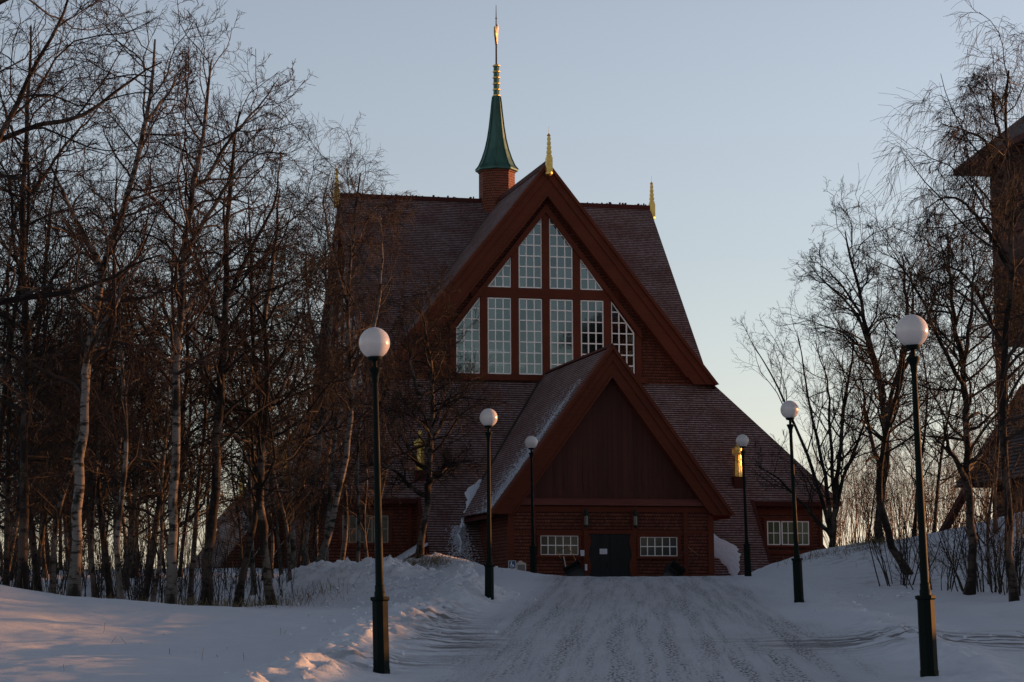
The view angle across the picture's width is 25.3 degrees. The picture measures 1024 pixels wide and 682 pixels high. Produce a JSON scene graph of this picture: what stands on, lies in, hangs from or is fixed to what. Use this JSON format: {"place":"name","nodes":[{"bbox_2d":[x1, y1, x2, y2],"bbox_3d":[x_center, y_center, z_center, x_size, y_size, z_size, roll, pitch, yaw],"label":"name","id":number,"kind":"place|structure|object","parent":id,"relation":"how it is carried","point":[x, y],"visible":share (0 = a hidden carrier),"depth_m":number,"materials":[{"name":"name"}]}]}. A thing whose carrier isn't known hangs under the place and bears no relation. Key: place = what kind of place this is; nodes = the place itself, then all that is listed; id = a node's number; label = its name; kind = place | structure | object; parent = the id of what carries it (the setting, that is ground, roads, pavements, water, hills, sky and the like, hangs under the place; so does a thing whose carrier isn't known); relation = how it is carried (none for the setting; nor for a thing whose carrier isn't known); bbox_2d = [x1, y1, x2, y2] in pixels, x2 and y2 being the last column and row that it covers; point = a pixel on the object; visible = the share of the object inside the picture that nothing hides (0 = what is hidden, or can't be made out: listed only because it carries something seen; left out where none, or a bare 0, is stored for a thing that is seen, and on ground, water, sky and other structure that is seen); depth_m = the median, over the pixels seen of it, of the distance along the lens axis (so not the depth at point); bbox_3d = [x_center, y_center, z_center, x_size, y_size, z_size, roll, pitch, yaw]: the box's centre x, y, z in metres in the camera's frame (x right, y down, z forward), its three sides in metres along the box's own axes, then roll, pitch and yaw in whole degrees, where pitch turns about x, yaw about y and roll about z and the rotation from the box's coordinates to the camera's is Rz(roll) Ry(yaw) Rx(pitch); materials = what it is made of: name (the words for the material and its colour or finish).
{"place":"outdoors","nodes":[
{"label":"outdoors","id":0,"kind":"place"},
{"bbox_2d":[0,512,1023,681],"bbox_3d":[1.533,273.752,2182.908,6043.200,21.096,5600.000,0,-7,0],"label":"ground","id":1,"kind":"structure","parent":0,"point":[45,636],"depth_m":41.19,"materials":[{"name":"white snow"}]},
{"bbox_2d":[0,167,94,442],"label":"birch tree","id":2,"kind":"object","parent":1,"relation":"on","point":[30,306],"visible":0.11,"depth_m":62.27,"materials":[{"name":"black plant"}]},
{"bbox_2d":[2,336,95,580],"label":"birch tree","id":3,"kind":"object","parent":1,"relation":"on","point":[29,480],"visible":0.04,"depth_m":70.59,"materials":[{"name":"black plant"}]},
{"bbox_2d":[0,260,106,533],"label":"birch tree","id":4,"kind":"object","parent":1,"relation":"on","point":[13,411],"visible":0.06,"depth_m":65.03,"materials":[{"name":"black plant"}]},
{"bbox_2d":[0,305,124,589],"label":"birch tree","id":5,"kind":"object","parent":1,"relation":"on","point":[43,528],"visible":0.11,"depth_m":59.44,"materials":[{"name":"black plant"}]},
{"bbox_2d":[4,258,147,546],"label":"birch tree","id":6,"kind":"object","parent":1,"relation":"on","point":[69,430],"visible":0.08,"depth_m":65.08,"materials":[{"name":"black plant"}]},
{"bbox_2d":[0,0,155,519],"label":"birch tree","id":7,"kind":"object","parent":1,"relation":"on","point":[3,424],"visible":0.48,"depth_m":50.91,"materials":[{"name":"black plant"}]},
{"bbox_2d":[0,161,163,585],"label":"birch tree","id":8,"kind":"object","parent":1,"relation":"on","point":[6,579],"visible":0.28,"depth_m":52.22,"materials":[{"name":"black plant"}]},
{"bbox_2d":[0,0,169,589],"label":"birch tree","id":9,"kind":"object","parent":1,"relation":"on","point":[24,457],"visible":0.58,"depth_m":50.19,"materials":[{"name":"brown plant"}]},
{"bbox_2d":[0,41,169,591],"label":"birch tree","id":10,"kind":"object","parent":1,"relation":"on","point":[34,551],"visible":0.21,"depth_m":54.75,"materials":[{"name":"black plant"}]},
{"bbox_2d":[0,242,171,597],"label":"birch tree","id":11,"kind":"object","parent":1,"relation":"on","point":[92,515],"visible":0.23,"depth_m":52.78,"materials":[{"name":"brown plant"}]},
{"bbox_2d":[3,175,178,598],"bbox_3d":[-9.296,1.233,50.179,3.722,9.890,5.541,1,-7,-10],"label":"birch tree","id":12,"kind":"object","parent":1,"relation":"on","point":[118,576],"visible":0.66,"depth_m":49.61,"materials":[{"name":"brown plant"}]},
{"bbox_2d":[0,271,196,593],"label":"birch tree","id":13,"kind":"object","parent":1,"relation":"on","point":[56,515],"visible":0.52,"depth_m":50.94,"materials":[{"name":"brown plant"}]},
{"bbox_2d":[40,280,157,529],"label":"birch tree","id":14,"kind":"object","parent":1,"relation":"on","point":[89,503],"visible":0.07,"depth_m":63.94,"materials":[{"name":"black plant"}]},
{"bbox_2d":[0,74,206,598],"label":"birch tree","id":15,"kind":"object","parent":1,"relation":"on","point":[99,501],"visible":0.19,"depth_m":56.16,"materials":[{"name":"black plant"}]},
{"bbox_2d":[0,0,209,440],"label":"overhanging tree","id":16,"kind":"object","parent":1,"relation":"on","point":[27,295],"visible":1,"depth_m":30.57,"materials":[{"name":"brown plant"}]},
{"bbox_2d":[36,243,191,590],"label":"birch tree","id":17,"kind":"object","parent":1,"relation":"on","point":[114,494],"visible":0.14,"depth_m":62.18,"materials":[{"name":"black plant"}]},
{"bbox_2d":[3,276,233,585],"bbox_3d":[-10.473,2.546,62.634,6.613,9.584,5.568,7,-6,-20],"label":"birch tree","id":18,"kind":"object","parent":1,"relation":"on","point":[137,471],"visible":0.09,"depth_m":62.88,"materials":[{"name":"black plant"}]},
{"bbox_2d":[53,263,199,576],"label":"birch tree","id":19,"kind":"object","parent":1,"relation":"on","point":[128,491],"visible":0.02,"depth_m":74.56,"materials":[{"name":"black plant"}]},
{"bbox_2d":[85,278,192,577],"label":"birch tree","id":20,"kind":"object","parent":1,"relation":"on","point":[136,549],"visible":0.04,"depth_m":71.74,"materials":[{"name":"black plant"}]},
{"bbox_2d":[0,0,278,596],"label":"birch tree","id":21,"kind":"object","parent":1,"relation":"on","point":[74,586],"visible":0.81,"depth_m":48.51,"materials":[{"name":"brown plant"}]},
{"bbox_2d":[64,179,222,568],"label":"birch tree","id":22,"kind":"object","parent":1,"relation":"on","point":[136,341],"visible":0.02,"depth_m":80.89,"materials":[{"name":"black plant"}]},
{"bbox_2d":[102,324,208,542],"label":"birch tree","id":23,"kind":"object","parent":1,"relation":"on","point":[169,448],"visible":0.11,"depth_m":68.20,"materials":[{"name":"black plant"}]},
{"bbox_2d":[46,198,279,600],"bbox_3d":[-7.682,1.754,55.652,7.074,10.583,5.057,-7,-10,44],"label":"birch tree","id":24,"kind":"object","parent":1,"relation":"on","point":[207,484],"visible":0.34,"depth_m":55.59,"materials":[{"name":"black plant"}]},
{"bbox_2d":[0,476,336,606],"bbox_3d":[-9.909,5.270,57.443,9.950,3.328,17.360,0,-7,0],"label":"undergrowth","id":25,"kind":"object","parent":1,"relation":"on","point":[137,591],"visible":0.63,"depth_m":55.07,"materials":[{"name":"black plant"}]},
{"bbox_2d":[98,305,253,601],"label":"birch tree","id":26,"kind":"object","parent":1,"relation":"on","point":[163,468],"visible":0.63,"depth_m":51.97,"materials":[{"name":"black plant"}]},
{"bbox_2d":[71,104,294,580],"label":"birch tree","id":27,"kind":"object","parent":1,"relation":"on","point":[150,145],"visible":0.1,"depth_m":71.28,"materials":[{"name":"black plant"}]},
{"bbox_2d":[44,0,322,603],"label":"birch tree","id":28,"kind":"object","parent":1,"relation":"on","point":[171,591],"visible":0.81,"depth_m":50.23,"materials":[{"name":"brown plant"}]},
{"bbox_2d":[115,272,251,560],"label":"birch tree","id":29,"kind":"object","parent":1,"relation":"on","point":[182,480],"visible":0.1,"depth_m":65.84,"materials":[{"name":"black plant"}]},
{"bbox_2d":[129,299,247,536],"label":"birch tree","id":30,"kind":"object","parent":1,"relation":"on","point":[209,493],"visible":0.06,"depth_m":70.76,"materials":[{"name":"black plant"}]},
{"bbox_2d":[103,236,288,605],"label":"birch tree","id":31,"kind":"object","parent":1,"relation":"on","point":[190,592],"visible":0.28,"depth_m":56.84,"materials":[{"name":"black plant"}]},
{"bbox_2d":[161,355,241,575],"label":"birch tree","id":32,"kind":"object","parent":1,"relation":"on","point":[183,537],"visible":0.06,"depth_m":76.97,"materials":[{"name":"black plant"}]},
{"bbox_2d":[82,62,371,605],"bbox_3d":[-6.786,0.165,54.090,6.682,13.004,7.475,-2,-7,16],"label":"birch tree","id":33,"kind":"object","parent":1,"relation":"on","point":[219,390],"visible":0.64,"depth_m":53.31,"materials":[{"name":"brown plant"}]},
{"bbox_2d":[197,406,273,563],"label":"birch tree","id":34,"kind":"object","parent":1,"relation":"on","point":[239,533],"visible":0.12,"depth_m":74.59,"materials":[{"name":"black plant"}]},
{"bbox_2d":[15,551,466,607],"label":"dry grass","id":35,"kind":"structure","parent":1,"relation":"on","point":[298,598],"depth_m":54.69,"materials":[{"name":"brown plant"}]},
{"bbox_2d":[165,217,350,595],"bbox_3d":[-6.712,2.016,61.164,4.920,10.466,4.446,3,-8,-23],"label":"birch tree","id":36,"kind":"object","parent":1,"relation":"on","point":[252,559],"visible":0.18,"depth_m":60.20,"materials":[{"name":"black plant"}]},
{"bbox_2d":[186,283,329,577],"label":"birch tree","id":37,"kind":"object","parent":1,"relation":"on","point":[243,485],"visible":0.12,"depth_m":66.16,"materials":[{"name":"black plant"}]},
{"bbox_2d":[219,437,297,558],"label":"birch tree","id":38,"kind":"object","parent":1,"relation":"on","point":[280,511],"visible":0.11,"depth_m":72.41,"materials":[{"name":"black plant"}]},
{"bbox_2d":[193,292,342,580],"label":"birch tree","id":39,"kind":"object","parent":1,"relation":"on","point":[266,512],"visible":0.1,"depth_m":68.89,"materials":[{"name":"black plant"}]},
{"bbox_2d":[139,91,403,606],"bbox_3d":[-6.104,0.444,56.496,6.029,13.283,7.211,-4,-8,31],"label":"birch tree","id":40,"kind":"object","parent":1,"relation":"on","point":[251,535],"visible":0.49,"depth_m":56.43,"materials":[{"name":"black plant"}]},
{"bbox_2d":[199,327,347,573],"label":"birch tree","id":41,"kind":"object","parent":1,"relation":"on","point":[273,501],"visible":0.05,"depth_m":73.77,"materials":[{"name":"black plant"}]},
{"bbox_2d":[208,350,340,582],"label":"birch tree","id":42,"kind":"object","parent":1,"relation":"on","point":[285,515],"visible":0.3,"depth_m":59.87,"materials":[{"name":"black plant"}]},
{"bbox_2d":[182,124,369,604],"bbox_3d":[-5.673,0.665,54.809,5.094,12.060,7.310,0,-7,0],"label":"birch tree","id":43,"kind":"object","parent":1,"relation":"on","point":[269,593],"visible":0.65,"depth_m":54.99,"materials":[{"name":"brown plant"}]},
{"bbox_2d":[229,253,344,562],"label":"birch tree","id":44,"kind":"object","parent":1,"relation":"on","point":[306,388],"visible":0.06,"depth_m":77.71,"materials":[{"name":"black plant"}]},
{"bbox_2d":[271,445,347,565],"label":"birch tree","id":45,"kind":"object","parent":1,"relation":"on","point":[311,531],"visible":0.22,"depth_m":75.12,"materials":[{"name":"black plant"}]},
{"bbox_2d":[227,185,406,560],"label":"birch tree","id":46,"kind":"object","parent":1,"relation":"on","point":[331,486],"visible":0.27,"depth_m":71.47,"materials":[{"name":"black plant"}]},
{"bbox_2d":[284,403,350,559],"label":"birch tree","id":47,"kind":"object","parent":1,"relation":"on","point":[318,500],"visible":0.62,"depth_m":65.53,"materials":[{"name":"black plant"}]},
{"bbox_2d":[226,222,421,569],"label":"birch tree","id":48,"kind":"object","parent":1,"relation":"on","point":[293,538],"visible":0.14,"depth_m":70.21,"materials":[{"name":"black plant"}]},
{"bbox_2d":[243,326,404,561],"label":"birch tree","id":49,"kind":"object","parent":1,"relation":"on","point":[328,452],"visible":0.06,"depth_m":88.23,"materials":[{"name":"black plant"}]},
{"bbox_2d":[189,185,466,565],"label":"birch tree","id":50,"kind":"object","parent":1,"relation":"on","point":[317,456],"visible":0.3,"depth_m":66.26,"materials":[{"name":"brown plant"}]},
{"bbox_2d":[232,111,449,562],"bbox_3d":[-4.910,-0.026,64.486,6.473,13.658,6.012,4,-8,-30],"label":"birch tree","id":51,"kind":"object","parent":1,"relation":"on","point":[323,550],"visible":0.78,"depth_m":64.42,"materials":[{"name":"brown plant"}]},
{"bbox_2d":[285,239,417,559],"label":"birch tree","id":52,"kind":"object","parent":1,"relation":"on","point":[344,544],"visible":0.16,"depth_m":82.60,"materials":[{"name":"black plant"}]},
{"bbox_2d":[294,353,421,557],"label":"birch tree","id":53,"kind":"object","parent":1,"relation":"on","point":[363,527],"visible":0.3,"depth_m":80.08,"materials":[{"name":"black plant"}]},
{"bbox_2d":[322,356,420,546],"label":"birch tree","id":54,"kind":"object","parent":1,"relation":"on","point":[369,500],"visible":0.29,"depth_m":83.67,"materials":[{"name":"black plant"}]},
{"bbox_2d":[359,327,389,673],"bbox_3d":[-1.745,2.307,29.742,0.410,5.014,0.409,-2,-7,0],"label":"lamp post","id":55,"kind":"object","parent":1,"relation":"on","point":[374,344],"visible":1,"depth_m":29.70,"materials":[{"name":"black metal"}]},
{"bbox_2d":[310,271,452,562],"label":"birch tree","id":56,"kind":"object","parent":1,"relation":"on","point":[358,446],"visible":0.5,"depth_m":74.27,"materials":[{"name":"black plant"}]},
{"bbox_2d":[334,251,512,558],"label":"birch tree","id":57,"kind":"object","parent":1,"relation":"on","point":[431,478],"visible":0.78,"depth_m":76.07,"materials":[{"name":"brown plant"}]},
{"bbox_2d":[480,408,497,599],"bbox_3d":[-0.520,4.025,51.594,0.410,5.014,0.409,0,-7,0],"label":"lamp post","id":58,"kind":"object","parent":1,"relation":"on","point":[488,418],"visible":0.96,"depth_m":51.59,"materials":[{"name":"black metal"}]},
{"bbox_2d":[189,12,841,576],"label":"church","id":59,"kind":"structure","parent":1,"relation":"on","point":[631,416],"depth_m":104.85,"materials":[{"name":"brown wood"}]},
{"bbox_2d":[337,512,392,544],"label":"window","id":60,"kind":"structure","parent":59,"relation":"in","point":[387,525],"depth_m":99.81,"materials":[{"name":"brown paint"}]},
{"bbox_2d":[456,297,479,373],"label":"window","id":61,"kind":"structure","parent":59,"relation":"in","point":[472,338],"depth_m":105.88,"materials":[{"name":"clear glass"}]},
{"bbox_2d":[487,297,510,373],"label":"window","id":62,"kind":"structure","parent":59,"relation":"in","point":[498,309],"depth_m":106.27,"materials":[{"name":"glass"}]},
{"bbox_2d":[488,257,510,287],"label":"window","id":63,"kind":"structure","parent":59,"relation":"in","point":[503,278],"depth_m":106.63,"materials":[{"name":"clear glass"}]},
{"bbox_2d":[518,219,541,288],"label":"window","id":64,"kind":"structure","parent":59,"relation":"in","point":[530,250],"depth_m":107.05,"materials":[{"name":"glass"}]},
{"bbox_2d":[519,298,541,374],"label":"window","id":65,"kind":"structure","parent":59,"relation":"in","point":[530,310],"depth_m":106.61,"materials":[{"name":"glass"}]},
{"bbox_2d":[536,532,582,556],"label":"window","id":66,"kind":"structure","parent":59,"relation":"in","point":[548,543],"depth_m":94.45,"materials":[{"name":"white paint"}]},
{"bbox_2d":[549,218,572,288],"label":"window","id":67,"kind":"structure","parent":59,"relation":"in","point":[560,251],"depth_m":107.42,"materials":[{"name":"glass"}]},
{"bbox_2d":[550,299,572,368],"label":"window","id":68,"kind":"structure","parent":59,"relation":"in","point":[561,311],"depth_m":107.00,"materials":[{"name":"glass"}]},
{"bbox_2d":[580,259,602,289],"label":"window","id":69,"kind":"structure","parent":59,"relation":"in","point":[587,281],"depth_m":107.63,"materials":[{"name":"clear glass"}]},
{"bbox_2d":[580,300,603,355],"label":"window","id":70,"kind":"structure","parent":59,"relation":"in","point":[592,316],"depth_m":107.42,"materials":[{"name":"glass"}]},
{"bbox_2d":[589,534,609,576],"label":"door","id":71,"kind":"structure","parent":59,"relation":"in","point":[599,551],"depth_m":94.77,"materials":[{"name":"black wood"}]},
{"bbox_2d":[610,534,630,576],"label":"door","id":72,"kind":"structure","parent":59,"relation":"in","point":[620,550],"depth_m":94.98,"materials":[{"name":"black wood"}]},
{"bbox_2d":[611,302,634,373],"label":"window","id":73,"kind":"structure","parent":59,"relation":"in","point":[622,336],"depth_m":107.71,"materials":[{"name":"glass"}]},
{"bbox_2d":[636,534,681,558],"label":"window","id":74,"kind":"structure","parent":59,"relation":"in","point":[649,546],"depth_m":95.47,"materials":[{"name":"white paint"}]},
{"bbox_2d":[732,439,741,476],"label":"statue","id":75,"kind":"object","parent":59,"relation":"on","point":[736,453],"visible":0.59,"depth_m":104.29,"materials":[{"name":"gold metal"}]},
{"bbox_2d":[762,518,813,546],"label":"window","id":76,"kind":"structure","parent":59,"relation":"in","point":[778,532],"depth_m":104.47,"materials":[{"name":"white paint"}]},
{"bbox_2d":[525,436,537,572],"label":"lamp post","id":77,"kind":"object","parent":1,"relation":"on","point":[531,442],"visible":0.94,"depth_m":72.75,"materials":[{"name":"black metal"}]},
{"bbox_2d":[557,545,586,575],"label":"snow scoop","id":78,"kind":"object","parent":1,"relation":"on","point":[575,568],"visible":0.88,"depth_m":93.39,"materials":[{"name":"black plastic"}]},
{"bbox_2d":[662,547,696,575],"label":"snow scoop","id":79,"kind":"object","parent":1,"relation":"on","point":[673,568],"visible":0.81,"depth_m":94.36,"materials":[{"name":"black plastic"}]},
{"bbox_2d":[736,434,751,575],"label":"lamp post","id":80,"kind":"object","parent":1,"relation":"on","point":[742,441],"visible":0.98,"depth_m":73.32,"materials":[{"name":"black metal"}]},
{"bbox_2d":[780,400,803,602],"bbox_3d":[6.311,3.822,50.910,0.410,5.014,0.409,-2,-7,0],"label":"lamp post","id":81,"kind":"object","parent":1,"relation":"on","point":[789,409],"visible":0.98,"depth_m":50.87,"materials":[{"name":"black metal"}]},
{"bbox_2d":[730,285,929,547],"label":"bushy tree","id":82,"kind":"object","parent":1,"relation":"on","point":[830,516],"visible":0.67,"depth_m":77.01,"materials":[{"name":"brown plant"}]},
{"bbox_2d":[772,175,969,541],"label":"birch tree","id":83,"kind":"object","parent":1,"relation":"on","point":[866,332],"visible":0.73,"depth_m":73.47,"materials":[{"name":"brown plant"}]},
{"bbox_2d":[844,437,912,535],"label":"birch tree","id":84,"kind":"object","parent":1,"relation":"on","point":[869,486],"visible":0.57,"depth_m":97.97,"materials":[{"name":"black plant"}]},
{"bbox_2d":[787,392,993,546],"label":"undergrowth","id":85,"kind":"object","parent":1,"relation":"on","point":[851,509],"visible":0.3,"depth_m":109.91,"materials":[{"name":"brown plant"}]},
{"bbox_2d":[836,444,961,586],"bbox_3d":[9.878,4.528,59.673,2.968,3.985,3.116,4,-8,-31],"label":"bare shrub","id":86,"kind":"object","parent":1,"relation":"on","point":[906,548],"visible":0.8,"depth_m":59.64,"materials":[{"name":"black plant"}]},
{"bbox_2d":[783,534,1023,591],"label":"dry grass","id":87,"kind":"structure","parent":1,"relation":"on","point":[856,545],"depth_m":68.51,"materials":[{"name":"brown plant"}]},
{"bbox_2d":[816,200,992,574],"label":"birch tree","id":88,"kind":"object","parent":1,"relation":"on","point":[895,406],"visible":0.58,"depth_m":62.11,"materials":[{"name":"brown plant"}]},
{"bbox_2d":[790,0,1023,601],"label":"birch tree","id":89,"kind":"object","parent":1,"relation":"on","point":[1009,264],"visible":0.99,"depth_m":50.30,"materials":[{"name":"brown plant"}]},
{"bbox_2d":[896,315,938,676],"bbox_3d":[5.124,2.154,28.547,0.409,5.014,0.409,-2,-7,0],"label":"lamp post","id":90,"kind":"object","parent":1,"relation":"on","point":[911,332],"visible":1,"depth_m":28.50,"materials":[{"name":"black metal"}]},
{"bbox_2d":[863,314,971,536],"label":"birch tree","id":91,"kind":"object","parent":1,"relation":"on","point":[925,474],"visible":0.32,"depth_m":83.88,"materials":[{"name":"black plant"}]},
{"bbox_2d":[885,501,980,591],"bbox_3d":[10.794,5.239,57.765,2.442,2.455,2.442,0,-7,0],"label":"bare shrub","id":92,"kind":"object","parent":1,"relation":"on","point":[948,575],"visible":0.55,"depth_m":57.72,"materials":[{"name":"black plant"}]},
{"bbox_2d":[875,270,1008,532],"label":"birch tree","id":93,"kind":"object","parent":1,"relation":"on","point":[937,490],"visible":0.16,"depth_m":92.47,"materials":[{"name":"black plant"}]},
{"bbox_2d":[864,175,1023,594],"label":"birch tree","id":94,"kind":"object","parent":1,"relation":"on","point":[965,467],"visible":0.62,"depth_m":53.19,"materials":[{"name":"brown plant"}]},
{"bbox_2d":[908,451,1023,592],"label":"bare shrub","id":95,"kind":"object","parent":1,"relation":"on","point":[965,557],"visible":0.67,"depth_m":54.88,"materials":[{"name":"black plant"}]},
{"bbox_2d":[919,240,1023,532],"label":"birch tree","id":96,"kind":"object","parent":1,"relation":"on","point":[997,440],"visible":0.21,"depth_m":70.29,"materials":[{"name":"black plant"}]},
{"bbox_2d":[925,359,1023,583],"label":"birch tree","id":97,"kind":"object","parent":1,"relation":"on","point":[990,502],"visible":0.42,"depth_m":60.21,"materials":[{"name":"black plant"}]},
{"bbox_2d":[938,115,1023,531],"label":"bell tower","id":98,"kind":"structure","parent":1,"relation":"on","point":[1018,439],"depth_m":83.53,"materials":[{"name":"brown wood"}]},
{"bbox_2d":[949,447,1023,595],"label":"bare shrub","id":99,"kind":"object","parent":1,"relation":"on","point":[1017,562],"visible":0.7,"depth_m":52.95,"materials":[{"name":"black plant"}]},
{"bbox_2d":[0,0,1023,568],"label":"sky","id":100,"kind":"structure","parent":0,"point":[738,113],"materials":[{"name":"blue"}]},
{"bbox_2d":[375,573,918,681],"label":"road","id":101,"kind":"structure","parent":0,"point":[737,628],"depth_m":36.85,"materials":[{"name":"white snow"}]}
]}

